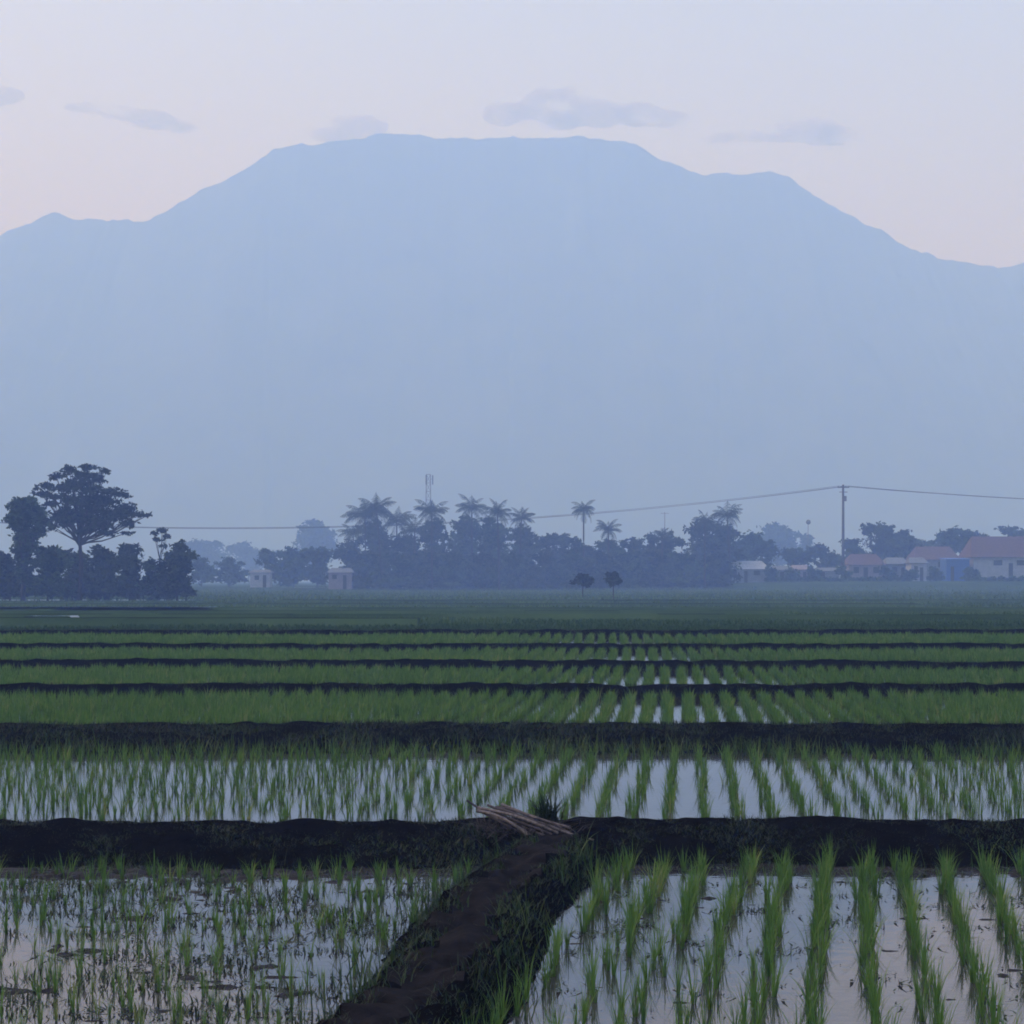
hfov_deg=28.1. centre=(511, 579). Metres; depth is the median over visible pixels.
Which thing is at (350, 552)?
broadleaf tree
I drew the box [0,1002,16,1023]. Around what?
rice plant
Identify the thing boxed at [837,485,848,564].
utility pole
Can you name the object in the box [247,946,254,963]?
rice plant
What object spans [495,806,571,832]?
bamboo stick
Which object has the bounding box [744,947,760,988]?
rice plant
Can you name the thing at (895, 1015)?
rice plant
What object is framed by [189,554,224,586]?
broadleaf tree
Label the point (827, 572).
shed
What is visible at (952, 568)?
door
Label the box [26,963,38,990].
rice plant
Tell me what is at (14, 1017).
rice plant
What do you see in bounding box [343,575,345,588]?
door
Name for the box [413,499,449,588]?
coconut palm
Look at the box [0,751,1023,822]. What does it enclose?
water
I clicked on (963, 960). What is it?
rice plant
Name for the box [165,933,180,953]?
rice plant
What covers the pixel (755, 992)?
rice plant
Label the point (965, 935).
rice plant
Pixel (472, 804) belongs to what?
bamboo stick
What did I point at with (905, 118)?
sky
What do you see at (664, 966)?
rice plant
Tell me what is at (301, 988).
rice plant
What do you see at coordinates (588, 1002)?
rice plant
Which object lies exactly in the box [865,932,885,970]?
rice plant
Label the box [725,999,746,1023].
rice plant
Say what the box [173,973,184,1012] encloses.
rice plant
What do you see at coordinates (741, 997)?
rice plant
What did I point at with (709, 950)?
rice plant
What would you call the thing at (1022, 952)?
rice plant
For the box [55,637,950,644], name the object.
water
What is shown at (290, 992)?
rice plant
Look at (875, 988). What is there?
rice plant
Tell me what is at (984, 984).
rice plant
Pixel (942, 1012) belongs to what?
rice plant
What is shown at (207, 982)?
rice plant
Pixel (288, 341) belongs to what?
mountain
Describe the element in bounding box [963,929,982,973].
rice plant
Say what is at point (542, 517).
power cable
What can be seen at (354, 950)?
rice plant
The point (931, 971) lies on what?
rice plant
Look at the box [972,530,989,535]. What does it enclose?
broadleaf tree
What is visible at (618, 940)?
rice plant
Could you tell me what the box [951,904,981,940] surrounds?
rice plant
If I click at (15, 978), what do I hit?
rice plant
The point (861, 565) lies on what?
house
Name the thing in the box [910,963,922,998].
rice plant
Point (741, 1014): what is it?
rice plant
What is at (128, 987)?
rice plant
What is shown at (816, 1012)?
rice plant
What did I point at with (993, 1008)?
rice plant
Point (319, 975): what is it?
rice plant
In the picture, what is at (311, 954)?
rice plant
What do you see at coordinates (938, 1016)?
rice plant
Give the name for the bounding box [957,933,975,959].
rice plant
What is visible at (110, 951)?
rice plant
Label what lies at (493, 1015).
rice plant
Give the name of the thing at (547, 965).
rice plant
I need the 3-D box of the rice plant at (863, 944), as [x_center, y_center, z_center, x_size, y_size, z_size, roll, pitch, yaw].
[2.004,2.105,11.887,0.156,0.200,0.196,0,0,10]
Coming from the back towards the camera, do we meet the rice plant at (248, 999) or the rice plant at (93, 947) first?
the rice plant at (93, 947)
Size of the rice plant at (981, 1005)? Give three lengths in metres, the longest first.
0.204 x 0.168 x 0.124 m
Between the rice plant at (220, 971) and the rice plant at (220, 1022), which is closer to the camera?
the rice plant at (220, 1022)
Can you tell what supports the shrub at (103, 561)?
on the field
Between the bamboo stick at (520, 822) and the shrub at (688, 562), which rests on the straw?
the bamboo stick at (520, 822)
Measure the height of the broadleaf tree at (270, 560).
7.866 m
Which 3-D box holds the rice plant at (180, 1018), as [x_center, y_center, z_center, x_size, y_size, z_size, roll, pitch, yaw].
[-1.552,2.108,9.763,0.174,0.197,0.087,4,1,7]
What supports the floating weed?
on the water at (846, 1000)
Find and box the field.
[0,581,1023,630]
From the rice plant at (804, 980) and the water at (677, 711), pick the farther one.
the water at (677, 711)
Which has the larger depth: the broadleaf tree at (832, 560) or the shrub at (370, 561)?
the broadleaf tree at (832, 560)
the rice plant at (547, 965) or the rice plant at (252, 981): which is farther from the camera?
the rice plant at (547, 965)
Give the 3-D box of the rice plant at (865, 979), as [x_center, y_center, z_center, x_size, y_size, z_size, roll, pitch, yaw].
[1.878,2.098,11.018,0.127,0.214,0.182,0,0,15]
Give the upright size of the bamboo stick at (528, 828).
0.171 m
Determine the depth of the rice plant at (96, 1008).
10.34 m
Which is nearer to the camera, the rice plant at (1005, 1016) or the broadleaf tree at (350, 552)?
the rice plant at (1005, 1016)
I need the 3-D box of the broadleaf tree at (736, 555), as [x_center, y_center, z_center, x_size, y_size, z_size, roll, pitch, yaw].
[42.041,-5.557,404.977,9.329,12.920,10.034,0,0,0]
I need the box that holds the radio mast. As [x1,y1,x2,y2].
[425,474,432,543]
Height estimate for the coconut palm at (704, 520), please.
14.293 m
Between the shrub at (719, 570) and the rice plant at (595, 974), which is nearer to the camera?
the rice plant at (595, 974)
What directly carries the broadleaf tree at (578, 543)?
on the field
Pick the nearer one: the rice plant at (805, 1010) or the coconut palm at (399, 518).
the rice plant at (805, 1010)
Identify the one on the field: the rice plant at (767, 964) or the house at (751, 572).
the house at (751, 572)
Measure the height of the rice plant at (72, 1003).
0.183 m
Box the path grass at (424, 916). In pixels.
[289,817,620,1023]
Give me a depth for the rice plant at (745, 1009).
9.96 m
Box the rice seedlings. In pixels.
[0,630,1023,999]
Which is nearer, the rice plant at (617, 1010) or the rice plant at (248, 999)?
the rice plant at (617, 1010)
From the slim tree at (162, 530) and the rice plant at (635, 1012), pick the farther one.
the slim tree at (162, 530)
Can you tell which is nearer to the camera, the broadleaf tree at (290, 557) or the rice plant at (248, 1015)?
the rice plant at (248, 1015)
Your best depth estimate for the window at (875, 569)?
404.99 m
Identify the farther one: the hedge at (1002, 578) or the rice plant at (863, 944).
the hedge at (1002, 578)
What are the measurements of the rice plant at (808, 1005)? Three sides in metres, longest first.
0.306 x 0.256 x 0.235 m
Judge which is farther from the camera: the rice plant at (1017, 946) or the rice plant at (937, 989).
the rice plant at (1017, 946)
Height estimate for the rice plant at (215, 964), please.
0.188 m
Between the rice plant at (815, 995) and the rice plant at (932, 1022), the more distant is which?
the rice plant at (815, 995)
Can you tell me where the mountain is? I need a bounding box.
[0,133,1023,580]
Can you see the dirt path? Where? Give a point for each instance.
(462, 936)
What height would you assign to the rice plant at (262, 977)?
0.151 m
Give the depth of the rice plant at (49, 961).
11.50 m
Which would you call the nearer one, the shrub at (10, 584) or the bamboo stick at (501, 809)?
the bamboo stick at (501, 809)
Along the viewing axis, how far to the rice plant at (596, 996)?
10.64 m
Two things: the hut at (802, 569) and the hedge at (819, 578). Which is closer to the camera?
the hedge at (819, 578)
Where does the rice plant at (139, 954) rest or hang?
on the water at (846, 1000)
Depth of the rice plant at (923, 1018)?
10.20 m
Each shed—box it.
[772,566,787,577]
[814,568,839,578]
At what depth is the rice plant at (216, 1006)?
10.29 m
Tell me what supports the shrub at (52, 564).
on the field
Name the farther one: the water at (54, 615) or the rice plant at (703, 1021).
the water at (54, 615)
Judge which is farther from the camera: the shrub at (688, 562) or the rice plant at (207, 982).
the shrub at (688, 562)
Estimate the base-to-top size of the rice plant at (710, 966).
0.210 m
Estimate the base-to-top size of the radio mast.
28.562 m
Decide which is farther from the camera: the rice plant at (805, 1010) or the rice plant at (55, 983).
the rice plant at (55, 983)
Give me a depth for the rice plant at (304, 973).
11.11 m
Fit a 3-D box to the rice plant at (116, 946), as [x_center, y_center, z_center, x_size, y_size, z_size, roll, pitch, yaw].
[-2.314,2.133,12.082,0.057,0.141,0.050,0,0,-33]
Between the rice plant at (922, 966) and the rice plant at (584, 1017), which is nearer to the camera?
the rice plant at (584, 1017)
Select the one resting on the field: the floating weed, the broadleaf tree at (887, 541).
the broadleaf tree at (887, 541)
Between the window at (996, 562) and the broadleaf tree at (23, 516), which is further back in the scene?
the window at (996, 562)
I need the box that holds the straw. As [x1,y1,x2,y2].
[424,812,600,845]
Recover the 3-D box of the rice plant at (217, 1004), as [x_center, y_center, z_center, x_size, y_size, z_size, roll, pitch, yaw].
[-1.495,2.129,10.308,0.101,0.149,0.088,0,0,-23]
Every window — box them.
[854,567,858,572]
[873,567,878,572]
[994,560,1001,564]
[1017,560,1023,564]
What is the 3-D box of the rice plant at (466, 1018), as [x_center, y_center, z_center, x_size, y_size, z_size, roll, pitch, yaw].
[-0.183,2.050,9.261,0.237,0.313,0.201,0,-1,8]
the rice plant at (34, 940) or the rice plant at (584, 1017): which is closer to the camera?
the rice plant at (584, 1017)
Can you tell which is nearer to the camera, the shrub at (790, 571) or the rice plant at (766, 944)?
the rice plant at (766, 944)
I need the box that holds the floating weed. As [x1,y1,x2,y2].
[0,862,1023,1023]
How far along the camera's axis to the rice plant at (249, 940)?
12.40 m
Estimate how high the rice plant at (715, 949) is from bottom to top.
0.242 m
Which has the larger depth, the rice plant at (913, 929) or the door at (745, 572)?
the door at (745, 572)
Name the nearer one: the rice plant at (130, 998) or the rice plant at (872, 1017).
the rice plant at (872, 1017)
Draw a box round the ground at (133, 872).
[0,868,1023,1021]
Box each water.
[0,669,1018,685]
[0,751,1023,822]
[0,863,1023,1023]
[3,696,1022,724]
[14,651,1017,661]
[24,615,78,616]
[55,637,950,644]
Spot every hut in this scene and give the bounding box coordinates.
[248,570,273,586]
[326,568,354,588]
[790,565,808,577]
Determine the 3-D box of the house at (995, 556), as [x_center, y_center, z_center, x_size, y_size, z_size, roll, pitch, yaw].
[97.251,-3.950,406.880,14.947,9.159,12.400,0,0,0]
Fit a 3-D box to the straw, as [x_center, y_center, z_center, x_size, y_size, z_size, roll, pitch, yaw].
[-0.014,2.002,16.499,1.527,0.224,1.233,0,0,-10]
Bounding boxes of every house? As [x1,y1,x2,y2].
[731,561,767,582]
[845,554,885,577]
[883,557,905,576]
[904,557,927,580]
[905,546,957,580]
[939,558,969,580]
[957,536,1023,577]
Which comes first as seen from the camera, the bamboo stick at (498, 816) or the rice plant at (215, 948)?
the rice plant at (215, 948)
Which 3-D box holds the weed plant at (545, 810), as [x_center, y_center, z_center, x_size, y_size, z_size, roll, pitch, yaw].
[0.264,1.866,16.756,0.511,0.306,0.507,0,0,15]
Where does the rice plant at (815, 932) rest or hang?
on the water at (846, 1000)
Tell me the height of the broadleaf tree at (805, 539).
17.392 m
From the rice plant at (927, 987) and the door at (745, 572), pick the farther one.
the door at (745, 572)
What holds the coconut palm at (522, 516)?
on the field
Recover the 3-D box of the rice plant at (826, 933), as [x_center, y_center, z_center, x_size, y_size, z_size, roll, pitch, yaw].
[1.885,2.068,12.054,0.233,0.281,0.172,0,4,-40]
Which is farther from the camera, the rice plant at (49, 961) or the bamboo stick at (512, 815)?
the bamboo stick at (512, 815)
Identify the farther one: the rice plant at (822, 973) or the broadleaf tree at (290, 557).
the broadleaf tree at (290, 557)
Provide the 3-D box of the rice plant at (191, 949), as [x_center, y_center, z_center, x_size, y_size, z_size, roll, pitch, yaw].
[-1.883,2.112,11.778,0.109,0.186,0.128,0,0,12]
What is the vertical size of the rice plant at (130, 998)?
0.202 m
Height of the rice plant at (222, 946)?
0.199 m
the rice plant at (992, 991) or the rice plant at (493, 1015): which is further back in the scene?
the rice plant at (992, 991)
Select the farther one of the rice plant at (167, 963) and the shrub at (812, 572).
the shrub at (812, 572)
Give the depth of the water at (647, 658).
45.16 m
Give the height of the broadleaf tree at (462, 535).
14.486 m
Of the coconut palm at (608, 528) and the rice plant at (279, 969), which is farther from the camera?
the coconut palm at (608, 528)
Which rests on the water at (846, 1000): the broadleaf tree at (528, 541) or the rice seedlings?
the rice seedlings
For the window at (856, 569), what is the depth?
404.99 m
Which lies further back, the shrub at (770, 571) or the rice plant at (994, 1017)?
the shrub at (770, 571)
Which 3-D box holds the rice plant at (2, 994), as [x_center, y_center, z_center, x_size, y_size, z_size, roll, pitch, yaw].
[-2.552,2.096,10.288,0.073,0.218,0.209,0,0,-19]
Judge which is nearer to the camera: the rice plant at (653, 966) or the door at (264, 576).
the rice plant at (653, 966)
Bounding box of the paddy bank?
[0,599,1023,1023]
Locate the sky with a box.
[0,0,1023,267]
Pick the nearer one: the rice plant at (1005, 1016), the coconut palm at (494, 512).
the rice plant at (1005, 1016)
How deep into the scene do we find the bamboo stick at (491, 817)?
16.56 m
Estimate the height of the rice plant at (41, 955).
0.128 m
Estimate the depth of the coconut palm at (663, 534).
372.74 m
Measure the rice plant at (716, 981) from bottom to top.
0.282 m
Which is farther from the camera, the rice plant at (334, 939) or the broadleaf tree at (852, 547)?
the broadleaf tree at (852, 547)
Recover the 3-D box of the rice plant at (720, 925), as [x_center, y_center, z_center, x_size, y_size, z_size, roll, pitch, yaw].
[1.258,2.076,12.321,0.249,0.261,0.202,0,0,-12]
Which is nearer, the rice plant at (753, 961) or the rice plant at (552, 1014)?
the rice plant at (552, 1014)
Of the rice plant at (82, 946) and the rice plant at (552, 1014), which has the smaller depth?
the rice plant at (552, 1014)
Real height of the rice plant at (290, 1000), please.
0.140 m
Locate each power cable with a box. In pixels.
[0,486,1023,527]
[3,486,1021,527]
[6,486,1015,528]
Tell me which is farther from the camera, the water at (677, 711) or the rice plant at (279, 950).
the water at (677, 711)
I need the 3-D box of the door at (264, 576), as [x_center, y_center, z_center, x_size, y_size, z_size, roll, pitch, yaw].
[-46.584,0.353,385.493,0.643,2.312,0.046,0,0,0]
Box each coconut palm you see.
[337,524,368,550]
[340,499,387,553]
[358,493,395,580]
[379,506,416,537]
[398,517,429,552]
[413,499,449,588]
[455,494,486,560]
[481,498,511,589]
[508,507,534,553]
[571,500,594,587]
[595,519,621,551]
[651,528,673,587]
[692,510,719,588]
[711,500,742,581]
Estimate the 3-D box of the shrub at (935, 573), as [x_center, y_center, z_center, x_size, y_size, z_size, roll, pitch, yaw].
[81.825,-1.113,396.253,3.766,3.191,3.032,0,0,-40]
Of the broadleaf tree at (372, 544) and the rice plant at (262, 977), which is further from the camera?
the broadleaf tree at (372, 544)
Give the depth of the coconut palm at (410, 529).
377.50 m
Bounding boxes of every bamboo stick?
[466,799,477,807]
[476,809,528,834]
[477,806,558,833]
[482,813,524,834]
[492,812,553,834]
[493,816,534,836]
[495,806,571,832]
[499,806,533,818]
[501,803,570,828]
[512,821,544,834]
[549,825,593,840]
[551,821,566,830]
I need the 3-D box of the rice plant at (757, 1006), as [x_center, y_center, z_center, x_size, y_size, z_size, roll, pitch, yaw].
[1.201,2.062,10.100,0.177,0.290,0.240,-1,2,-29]
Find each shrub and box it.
[0,550,34,599]
[24,544,77,600]
[59,548,99,599]
[77,544,121,599]
[101,542,147,599]
[128,556,164,599]
[339,550,393,588]
[651,549,710,587]
[685,551,742,586]
[763,564,780,581]
[783,565,800,576]
[805,564,821,577]
[834,565,852,577]
[877,562,898,577]
[903,569,920,580]
[925,566,944,580]
[959,566,981,580]
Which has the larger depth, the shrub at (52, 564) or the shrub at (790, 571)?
the shrub at (790, 571)
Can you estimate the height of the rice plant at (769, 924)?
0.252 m
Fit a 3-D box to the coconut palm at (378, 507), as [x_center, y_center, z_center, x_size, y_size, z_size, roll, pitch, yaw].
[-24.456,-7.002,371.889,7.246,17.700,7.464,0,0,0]
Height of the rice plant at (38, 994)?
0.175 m
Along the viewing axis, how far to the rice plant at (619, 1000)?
10.49 m
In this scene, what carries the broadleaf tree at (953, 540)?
on the field
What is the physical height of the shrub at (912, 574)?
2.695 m
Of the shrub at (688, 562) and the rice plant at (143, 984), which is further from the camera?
the shrub at (688, 562)
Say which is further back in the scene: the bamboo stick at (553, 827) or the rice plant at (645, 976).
the bamboo stick at (553, 827)
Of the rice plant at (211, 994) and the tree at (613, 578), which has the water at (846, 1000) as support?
the rice plant at (211, 994)
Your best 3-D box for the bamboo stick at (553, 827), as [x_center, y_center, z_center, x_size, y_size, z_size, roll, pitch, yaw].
[0.471,2.004,16.199,0.405,0.100,0.019,0,0,32]
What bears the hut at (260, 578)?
on the field
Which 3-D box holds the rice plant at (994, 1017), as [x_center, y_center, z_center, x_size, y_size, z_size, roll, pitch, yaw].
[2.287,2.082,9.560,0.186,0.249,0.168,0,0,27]
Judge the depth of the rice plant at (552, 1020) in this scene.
9.29 m
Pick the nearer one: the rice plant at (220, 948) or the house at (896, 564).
the rice plant at (220, 948)
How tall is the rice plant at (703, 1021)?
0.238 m
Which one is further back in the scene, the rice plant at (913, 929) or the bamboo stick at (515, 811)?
the bamboo stick at (515, 811)
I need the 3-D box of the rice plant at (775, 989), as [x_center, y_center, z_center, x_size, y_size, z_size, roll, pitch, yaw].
[1.425,2.047,10.831,0.198,0.325,0.269,4,0,-15]
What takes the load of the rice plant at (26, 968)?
on the water at (846, 1000)
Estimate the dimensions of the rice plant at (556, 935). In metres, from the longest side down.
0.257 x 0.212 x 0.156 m
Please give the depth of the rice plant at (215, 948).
11.82 m
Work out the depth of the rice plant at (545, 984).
11.01 m
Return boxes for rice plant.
[0,939,12,964]
[0,981,9,1017]
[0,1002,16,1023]
[4,1007,24,1023]
[6,955,21,983]
[17,1002,30,1023]
[19,958,29,974]
[26,931,39,949]
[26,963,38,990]
[30,968,42,998]
[32,998,44,1023]
[35,941,48,968]
[40,944,45,962]
[42,959,61,987]
[43,950,56,970]
[48,922,61,943]
[48,959,60,993]
[50,933,67,959]
[52,1001,58,1020]
[53,958,69,977]
[60,919,70,948]
[61,971,80,1002]
[66,944,88,972]
[67,982,82,1012]
[68,987,83,1009]
[71,948,84,974]
[74,927,86,950]
[76,969,84,986]
[78,926,101,958]
[85,976,106,1014]
[89,973,96,994]
[91,935,109,962]
[98,926,120,957]
[102,992,117,1014]
[109,967,120,992]
[111,961,125,982]
[112,968,130,1006]
[115,932,121,952]
[118,978,141,1011]
[120,920,131,948]
[125,969,139,996]
[128,936,142,962]
[132,994,150,1023]
[135,971,145,993]
[137,1000,158,1023]
[145,934,161,961]
[148,939,158,963]
[151,957,162,991]
[153,950,165,984]
[157,957,170,981]
[158,977,184,1012]
[160,971,176,999]
[161,942,169,969]
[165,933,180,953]
[168,995,182,1021]
[169,929,188,952]
[171,1001,184,1023]
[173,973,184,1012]
[178,924,191,950]
[178,935,193,966]
[182,932,195,960]
[183,917,195,943]
[196,964,204,995]
[200,933,226,960]
[201,966,225,991]
[201,1010,208,1023]
[204,977,219,1004]
[206,942,220,972]
[208,991,224,1014]
[209,1001,232,1023]
[212,984,229,1017]
[215,938,232,958]
[216,926,225,953]
[217,955,224,979]
[230,920,238,944]
[242,926,257,942]
[243,989,259,1019]
[243,1000,271,1023]
[244,982,253,1009]
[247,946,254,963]
[249,924,262,951]
[249,965,259,995]
[251,930,261,957]
[252,982,260,1009]
[254,963,267,988]
[254,982,278,1012]
[260,915,272,946]
[261,980,266,999]
[269,1000,292,1023]
[271,948,284,979]
[275,933,291,954]
[277,944,292,974]
[283,974,295,999]
[285,951,303,983]
[286,985,293,1010]
[290,959,311,984]
[296,977,311,995]
[302,933,316,957]
[313,963,324,984]
[330,923,340,948]
[348,929,361,957]
[351,933,363,960]
[373,927,385,945]
[383,922,394,944]
[447,998,495,1023]
[479,991,510,1023]
[481,998,514,1023]
[485,997,504,1023]
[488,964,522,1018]
[510,975,530,1016]
[512,957,534,1001]
[532,997,566,1023]
[536,951,554,980]
[540,957,554,988]
[540,1010,574,1023]
[542,925,586,976]
[542,1005,558,1023]
[543,999,565,1022]
[544,913,584,944]
[546,918,563,957]
[551,923,575,964]
[560,918,575,947]
[564,989,587,1023]
[567,979,594,1014]
[572,955,598,988]
[573,945,601,995]
[577,940,599,978]
[577,987,600,1023]
[582,963,606,1002]
[595,934,626,970]
[597,928,614,963]
[597,988,643,1023]
[603,958,639,1008]
[603,991,626,1023]
[607,918,626,946]
[608,932,623,975]
[622,968,646,1016]
[623,964,640,995]
[624,922,640,956]
[630,934,657,981]
[634,965,650,1000]
[635,977,655,1023]
[639,917,673,959]
[639,937,663,969]
[652,903,680,953]
[654,940,678,976]
[664,991,690,1023]
[666,955,686,994]
[669,919,688,948]
[669,982,693,1017]
[670,908,688,943]
[670,992,715,1023]
[671,992,700,1023]
[681,956,713,1003]
[692,932,721,982]
[694,932,719,968]
[697,928,726,963]
[700,944,721,975]
[700,967,721,1009]
[705,918,733,959]
[707,945,742,988]
[710,992,773,1023]
[711,920,730,951]
[712,908,730,942]
[721,972,750,1015]
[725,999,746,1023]
[733,958,764,1008]
[734,995,758,1023]
[736,970,774,1023]
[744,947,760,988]
[744,989,779,1023]
[746,942,757,970]
[751,951,775,1002]
[752,926,786,960]
[753,927,798,976]
[756,928,776,957]
[760,915,787,953]
[764,907,780,938]
[766,938,797,996]
[769,1000,821,1023]
[780,983,827,1023]
[788,915,821,957]
[790,957,822,1000]
[791,986,827,1023]
[791,987,832,1023]
[792,973,824,1015]
[798,960,828,994]
[799,920,828,963]
[802,956,826,989]
[805,908,820,947]
[806,972,827,1008]
[807,942,824,975]
[810,919,837,969]
[812,952,831,983]
[812,994,833,1022]
[818,912,841,952]
[837,913,879,964]
[852,931,868,958]
[853,953,872,987]
[854,963,887,1011]
[856,945,883,982]
[856,957,878,992]
[858,901,905,947]
[862,922,882,952]
[863,996,895,1023]
[864,987,884,1021]
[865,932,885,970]
[866,961,890,1006]
[868,988,920,1023]
[878,1000,906,1023]
[899,923,942,959]
[902,920,939,954]
[907,924,925,960]
[908,910,923,944]
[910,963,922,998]
[910,970,943,1020]
[911,976,926,1011]
[912,923,932,950]
[913,943,928,967]
[914,936,944,977]
[917,965,933,992]
[922,976,953,1023]
[922,993,961,1023]
[924,952,946,984]
[924,955,957,1005]
[930,993,955,1023]
[936,927,972,964]
[936,999,960,1023]
[944,916,974,952]
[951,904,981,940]
[955,940,993,988]
[957,919,970,947]
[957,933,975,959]
[962,943,982,982]
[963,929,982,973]
[965,936,977,963]
[968,942,999,996]
[968,970,1012,1023]
[969,1003,993,1023]
[970,896,1018,943]
[971,947,998,1001]
[974,980,995,1016]
[975,1005,1021,1023]
[978,1000,1019,1023]
[980,973,1009,1006]
[984,979,1008,1023]
[1009,920,1023,963]
[1011,925,1023,954]
[1014,932,1023,967]
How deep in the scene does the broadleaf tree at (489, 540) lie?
387.16 m
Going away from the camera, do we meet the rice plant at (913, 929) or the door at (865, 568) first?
the rice plant at (913, 929)
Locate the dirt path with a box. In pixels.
[320,829,577,1023]
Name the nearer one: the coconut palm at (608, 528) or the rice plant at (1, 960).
the rice plant at (1, 960)
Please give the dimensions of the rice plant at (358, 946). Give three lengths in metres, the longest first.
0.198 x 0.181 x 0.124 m
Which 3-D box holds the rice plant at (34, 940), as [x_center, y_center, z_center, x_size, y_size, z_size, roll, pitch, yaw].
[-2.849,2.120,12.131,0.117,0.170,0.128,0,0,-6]
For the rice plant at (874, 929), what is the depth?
12.24 m
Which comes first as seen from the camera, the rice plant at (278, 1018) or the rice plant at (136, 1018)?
the rice plant at (278, 1018)
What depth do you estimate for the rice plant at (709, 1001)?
10.48 m
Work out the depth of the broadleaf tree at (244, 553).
834.91 m
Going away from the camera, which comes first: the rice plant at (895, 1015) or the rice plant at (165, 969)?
the rice plant at (895, 1015)
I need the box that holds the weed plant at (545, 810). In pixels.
[520,791,571,824]
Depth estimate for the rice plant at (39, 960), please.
11.57 m
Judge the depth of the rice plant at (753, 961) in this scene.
11.50 m
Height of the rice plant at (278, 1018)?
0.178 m
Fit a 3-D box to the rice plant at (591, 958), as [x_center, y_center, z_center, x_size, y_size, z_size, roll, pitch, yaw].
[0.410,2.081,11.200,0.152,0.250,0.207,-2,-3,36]
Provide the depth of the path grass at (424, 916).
11.71 m
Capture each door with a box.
[263,575,265,586]
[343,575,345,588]
[744,571,747,582]
[864,567,867,577]
[920,567,922,580]
[951,567,953,580]
[1009,563,1012,575]
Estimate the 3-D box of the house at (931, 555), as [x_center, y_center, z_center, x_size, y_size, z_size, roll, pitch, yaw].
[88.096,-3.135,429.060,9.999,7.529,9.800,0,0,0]
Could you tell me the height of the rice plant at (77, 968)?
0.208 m
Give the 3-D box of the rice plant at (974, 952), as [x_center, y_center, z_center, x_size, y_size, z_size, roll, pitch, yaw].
[2.473,2.076,11.044,0.200,0.262,0.258,0,0,35]
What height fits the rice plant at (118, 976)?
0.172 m
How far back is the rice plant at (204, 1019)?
10.05 m
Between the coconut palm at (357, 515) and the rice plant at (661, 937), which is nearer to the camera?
the rice plant at (661, 937)
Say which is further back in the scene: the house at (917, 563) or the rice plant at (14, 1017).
the house at (917, 563)
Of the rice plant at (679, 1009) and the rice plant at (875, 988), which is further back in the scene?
the rice plant at (875, 988)
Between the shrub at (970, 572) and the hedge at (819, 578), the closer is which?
the hedge at (819, 578)
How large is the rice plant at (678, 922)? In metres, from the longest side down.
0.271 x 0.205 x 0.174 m
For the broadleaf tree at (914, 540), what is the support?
on the field
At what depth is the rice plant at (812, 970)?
11.34 m
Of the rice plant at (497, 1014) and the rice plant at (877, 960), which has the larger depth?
the rice plant at (877, 960)
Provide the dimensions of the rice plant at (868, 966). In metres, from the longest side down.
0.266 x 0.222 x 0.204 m
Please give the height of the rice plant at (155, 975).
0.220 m
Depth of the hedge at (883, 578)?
392.39 m
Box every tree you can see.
[1,495,50,600]
[30,463,152,599]
[149,527,170,563]
[153,539,199,599]
[183,538,232,582]
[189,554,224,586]
[213,556,249,585]
[220,540,280,582]
[253,548,284,583]
[274,546,306,586]
[291,518,343,566]
[298,546,333,586]
[331,535,366,566]
[356,519,395,565]
[378,531,427,563]
[418,517,459,586]
[448,514,482,586]
[475,516,519,572]
[506,522,545,565]
[536,532,578,565]
[563,538,599,567]
[569,573,594,596]
[593,538,625,564]
[603,571,622,598]
[617,536,654,561]
[643,529,687,570]
[681,519,727,563]
[710,522,747,563]
[734,529,779,565]
[756,521,800,565]
[778,545,820,566]
[795,532,814,564]
[806,542,846,567]
[839,538,870,557]
[856,521,919,560]
[899,535,926,556]
[918,525,973,553]
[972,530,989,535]
[994,524,1023,535]
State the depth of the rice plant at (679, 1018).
9.59 m
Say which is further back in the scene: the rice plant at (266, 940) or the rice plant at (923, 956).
the rice plant at (266, 940)
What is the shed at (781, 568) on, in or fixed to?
on the field
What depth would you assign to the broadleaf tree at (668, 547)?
384.53 m
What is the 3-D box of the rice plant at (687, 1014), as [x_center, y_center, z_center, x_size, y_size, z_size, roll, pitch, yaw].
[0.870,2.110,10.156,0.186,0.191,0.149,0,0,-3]
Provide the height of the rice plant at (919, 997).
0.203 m
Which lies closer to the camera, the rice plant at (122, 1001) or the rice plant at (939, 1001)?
the rice plant at (939, 1001)
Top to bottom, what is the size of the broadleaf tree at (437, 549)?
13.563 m
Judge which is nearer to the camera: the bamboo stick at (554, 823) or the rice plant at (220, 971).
the rice plant at (220, 971)
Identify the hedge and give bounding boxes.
[765,575,841,581]
[841,575,911,580]
[967,575,1023,580]
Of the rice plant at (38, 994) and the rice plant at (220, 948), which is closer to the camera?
the rice plant at (38, 994)
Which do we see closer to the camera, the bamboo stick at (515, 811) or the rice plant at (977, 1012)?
the rice plant at (977, 1012)
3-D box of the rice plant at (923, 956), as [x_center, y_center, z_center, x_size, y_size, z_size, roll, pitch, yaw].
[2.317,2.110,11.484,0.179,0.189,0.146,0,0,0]
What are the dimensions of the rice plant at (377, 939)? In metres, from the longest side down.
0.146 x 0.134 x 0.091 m
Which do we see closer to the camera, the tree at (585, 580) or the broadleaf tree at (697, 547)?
the tree at (585, 580)

